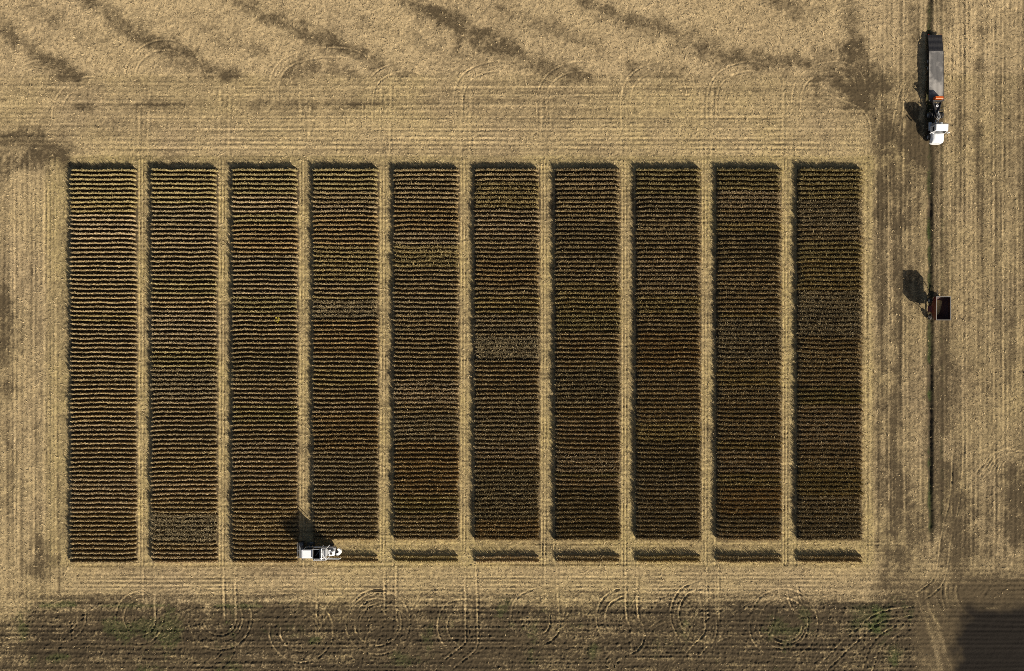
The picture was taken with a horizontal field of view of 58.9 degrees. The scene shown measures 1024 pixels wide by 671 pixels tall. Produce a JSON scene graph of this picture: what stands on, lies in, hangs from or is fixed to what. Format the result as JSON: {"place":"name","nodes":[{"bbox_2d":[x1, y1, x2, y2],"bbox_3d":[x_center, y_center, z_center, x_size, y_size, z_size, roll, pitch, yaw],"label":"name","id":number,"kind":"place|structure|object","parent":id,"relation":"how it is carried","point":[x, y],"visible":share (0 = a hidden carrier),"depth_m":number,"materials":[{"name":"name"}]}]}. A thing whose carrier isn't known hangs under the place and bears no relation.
{"place":"outdoors","nodes":[
{"label":"outdoors","id":0,"kind":"place"},
{"bbox_2d":[0,595,920,670],"bbox_3d":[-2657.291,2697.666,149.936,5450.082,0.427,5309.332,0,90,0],"label":"tilled field","id":1,"kind":"structure","parent":0,"point":[721,637],"depth_m":150.00,"materials":[{"name":"brown soil"}]},
{"bbox_2d":[0,0,1023,670],"bbox_3d":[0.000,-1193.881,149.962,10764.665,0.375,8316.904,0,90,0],"label":"stubble field","id":2,"kind":"structure","parent":0,"point":[966,582],"depth_m":150.00,"materials":[{"name":"beige plant"}]},
{"bbox_2d":[68,169,137,563],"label":"crop plot","id":3,"kind":"object","parent":2,"relation":"on","point":[109,556],"visible":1,"depth_m":149.32,"materials":[{"name":"brown plant"}]},
{"bbox_2d":[149,168,218,563],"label":"crop plot","id":4,"kind":"object","parent":2,"relation":"on","point":[197,529],"visible":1,"depth_m":149.33,"materials":[{"name":"brown plant"}]},
{"bbox_2d":[230,168,299,562],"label":"crop plot","id":5,"kind":"object","parent":2,"relation":"on","point":[262,397],"visible":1,"depth_m":149.33,"materials":[{"name":"brown plant"}]},
{"bbox_2d":[297,541,341,560],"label":"combine harvester","id":6,"kind":"object","parent":2,"relation":"on","point":[311,550],"visible":1,"depth_m":147.28,"materials":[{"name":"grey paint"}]},
{"bbox_2d":[310,168,379,540],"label":"crop plot","id":7,"kind":"object","parent":2,"relation":"on","point":[351,311],"visible":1,"depth_m":149.35,"materials":[{"name":"brown plant"}]},
{"bbox_2d":[314,555,378,563],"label":"crop strip","id":8,"kind":"object","parent":2,"relation":"on","point":[353,560],"visible":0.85,"depth_m":149.64,"materials":[{"name":"brown plant"}]},
{"bbox_2d":[391,168,460,540],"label":"crop plot","id":9,"kind":"object","parent":2,"relation":"on","point":[452,533],"visible":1,"depth_m":149.35,"materials":[{"name":"brown plant"}]},
{"bbox_2d":[394,554,458,563],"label":"crop strip","id":10,"kind":"object","parent":2,"relation":"on","point":[426,557],"visible":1,"depth_m":149.66,"materials":[{"name":"brown plant"}]},
{"bbox_2d":[472,168,541,541],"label":"crop plot","id":11,"kind":"object","parent":2,"relation":"on","point":[510,355],"visible":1,"depth_m":149.35,"materials":[{"name":"brown plant"}]},
{"bbox_2d":[474,555,539,563],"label":"crop strip","id":12,"kind":"object","parent":2,"relation":"on","point":[503,557],"visible":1,"depth_m":149.65,"materials":[{"name":"brown plant"}]},
{"bbox_2d":[553,168,621,541],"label":"crop plot","id":13,"kind":"object","parent":2,"relation":"on","point":[580,529],"visible":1,"depth_m":149.35,"materials":[{"name":"brown plant"}]},
{"bbox_2d":[556,555,620,564],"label":"crop strip","id":14,"kind":"object","parent":2,"relation":"on","point":[587,561],"visible":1,"depth_m":149.61,"materials":[{"name":"brown plant"}]},
{"bbox_2d":[635,555,700,564],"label":"crop strip","id":15,"kind":"object","parent":2,"relation":"on","point":[671,560],"visible":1,"depth_m":149.63,"materials":[{"name":"brown plant"}]},
{"bbox_2d":[634,168,702,541],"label":"crop plot","id":16,"kind":"object","parent":2,"relation":"on","point":[640,520],"visible":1,"depth_m":149.34,"materials":[{"name":"brown plant"}]},
{"bbox_2d":[714,167,784,541],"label":"crop plot","id":17,"kind":"object","parent":2,"relation":"on","point":[758,488],"visible":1,"depth_m":149.32,"materials":[{"name":"brown plant"}]},
{"bbox_2d":[716,554,782,563],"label":"crop strip","id":18,"kind":"object","parent":2,"relation":"on","point":[752,556],"visible":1,"depth_m":149.64,"materials":[{"name":"brown plant"}]},
{"bbox_2d":[794,167,865,541],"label":"crop plot","id":19,"kind":"object","parent":2,"relation":"on","point":[820,374],"visible":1,"depth_m":149.32,"materials":[{"name":"brown plant"}]},
{"bbox_2d":[797,555,862,563],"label":"crop strip","id":20,"kind":"object","parent":2,"relation":"on","point":[828,556],"visible":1,"depth_m":149.60,"materials":[{"name":"brown plant"}]},
{"bbox_2d":[918,0,943,535],"bbox_3d":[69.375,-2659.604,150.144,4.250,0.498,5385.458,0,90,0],"label":"farm track","id":21,"kind":"structure","parent":0,"point":[931,376],"depth_m":150.03,"materials":[{"name":"brown soil"}]},
{"bbox_2d":[927,35,943,116],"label":"flatbed trailer","id":22,"kind":"object","parent":21,"relation":"on","point":[935,63],"visible":1,"depth_m":148.95,"materials":[{"name":"black metal"}]},
{"bbox_2d":[926,108,949,144],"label":"semi truck","id":23,"kind":"object","parent":21,"relation":"on","point":[937,132],"visible":1,"depth_m":148.49,"materials":[{"name":"white metal"}]},
{"bbox_2d":[928,290,950,319],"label":"grain wagon","id":24,"kind":"object","parent":21,"relation":"on","point":[945,312],"visible":0.98,"depth_m":147.92,"materials":[{"name":"red paint"}]},
{"bbox_2d":[937,300,941,314],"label":"grain","id":25,"kind":"object","parent":24,"relation":"in","point":[939,303],"visible":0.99,"depth_m":148.27},
{"bbox_2d":[949,603,1023,670],"bbox_3d":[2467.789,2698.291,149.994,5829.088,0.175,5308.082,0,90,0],"label":"ploughed field","id":26,"kind":"structure","parent":0,"point":[990,638],"depth_m":150.00,"materials":[{"name":"brown soil"}]}
]}

